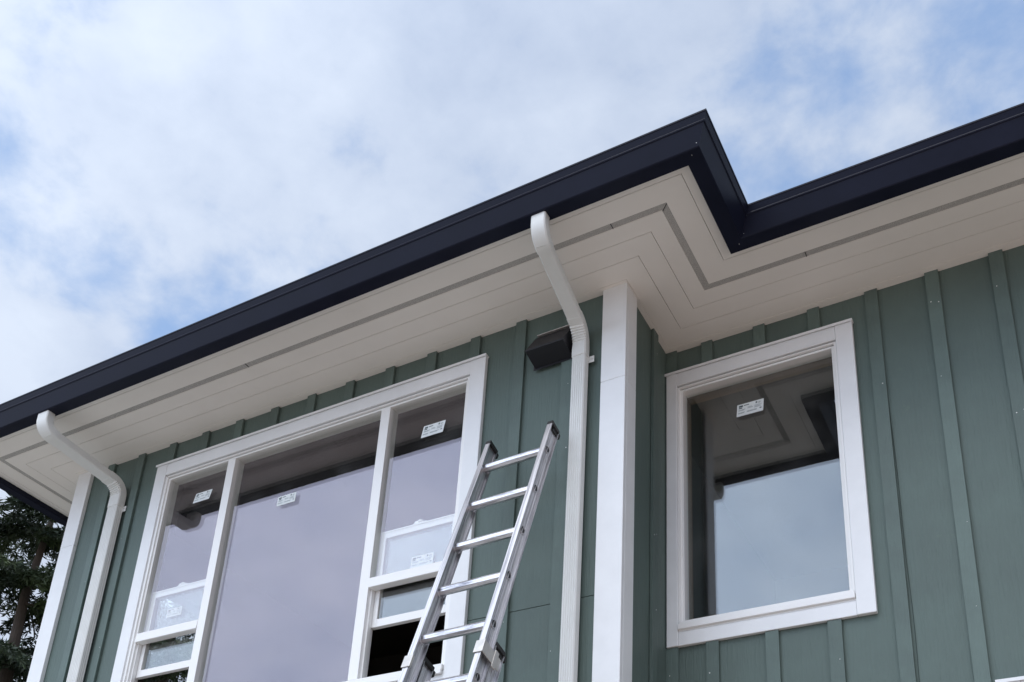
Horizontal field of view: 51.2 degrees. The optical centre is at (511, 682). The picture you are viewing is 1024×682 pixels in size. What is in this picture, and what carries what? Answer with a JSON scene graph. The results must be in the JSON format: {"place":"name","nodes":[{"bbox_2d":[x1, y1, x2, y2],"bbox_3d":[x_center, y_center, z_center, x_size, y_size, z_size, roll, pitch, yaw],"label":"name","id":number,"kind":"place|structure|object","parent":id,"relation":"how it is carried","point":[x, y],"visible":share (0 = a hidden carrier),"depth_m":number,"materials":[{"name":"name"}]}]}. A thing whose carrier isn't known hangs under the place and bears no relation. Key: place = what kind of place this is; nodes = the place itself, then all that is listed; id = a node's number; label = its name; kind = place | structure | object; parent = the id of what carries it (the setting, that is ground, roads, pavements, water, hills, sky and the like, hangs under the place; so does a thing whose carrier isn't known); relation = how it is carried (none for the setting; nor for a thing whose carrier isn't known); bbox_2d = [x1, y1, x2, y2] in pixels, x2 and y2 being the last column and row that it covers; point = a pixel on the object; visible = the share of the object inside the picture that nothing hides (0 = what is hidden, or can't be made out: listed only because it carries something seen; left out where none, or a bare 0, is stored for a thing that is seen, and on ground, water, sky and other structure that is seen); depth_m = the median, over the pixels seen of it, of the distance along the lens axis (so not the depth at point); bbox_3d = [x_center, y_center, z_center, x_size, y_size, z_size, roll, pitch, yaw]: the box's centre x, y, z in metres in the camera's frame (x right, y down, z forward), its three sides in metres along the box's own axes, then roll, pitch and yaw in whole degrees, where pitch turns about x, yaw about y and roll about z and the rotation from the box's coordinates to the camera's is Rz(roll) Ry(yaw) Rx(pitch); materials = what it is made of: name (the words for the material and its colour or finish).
{"place":"outdoors","nodes":[
{"label":"outdoors","id":0,"kind":"place"},
{"bbox_2d":[0,492,155,681],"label":"conifer tree","id":1,"kind":"object","parent":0,"point":[27,578],"visible":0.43,"depth_m":14.75,"materials":[{"name":"green plant"}]},
{"bbox_2d":[144,598,198,681],"bbox_3d":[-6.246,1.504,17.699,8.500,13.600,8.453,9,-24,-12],"label":"window pane","id":2,"kind":"object","parent":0,"point":[167,651],"visible":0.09,"depth_m":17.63,"materials":[{"name":"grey glass"}]},
{"bbox_2d":[0,103,1023,681],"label":"house","id":3,"kind":"structure","parent":0,"point":[790,441],"depth_m":5.76,"materials":[{"name":"green paint"}]},
{"bbox_2d":[110,353,488,681],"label":"window","id":4,"kind":"structure","parent":3,"relation":"in","point":[469,376],"depth_m":6.43,"materials":[{"name":"white paint"}]},
{"bbox_2d":[398,420,559,681],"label":"ladder","id":5,"kind":"object","parent":3,"relation":"attached to","point":[489,659],"visible":1,"depth_m":4.88,"materials":[{"name":"metal"}]},
{"bbox_2d":[665,318,877,648],"bbox_3d":[1.333,-1.020,5.633,1.056,1.733,0.184,-10,-26,28],"label":"window","id":6,"kind":"structure","parent":3,"relation":"in","point":[683,630],"depth_m":5.60,"materials":[{"name":"white paint"}]},
{"bbox_2d":[995,676,1023,681],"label":"window","id":7,"kind":"structure","parent":3,"relation":"in","point":[1014,679],"depth_m":4.55,"materials":[{"name":"white paint"}]},
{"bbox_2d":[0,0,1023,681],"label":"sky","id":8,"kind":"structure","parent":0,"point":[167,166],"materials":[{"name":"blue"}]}
]}

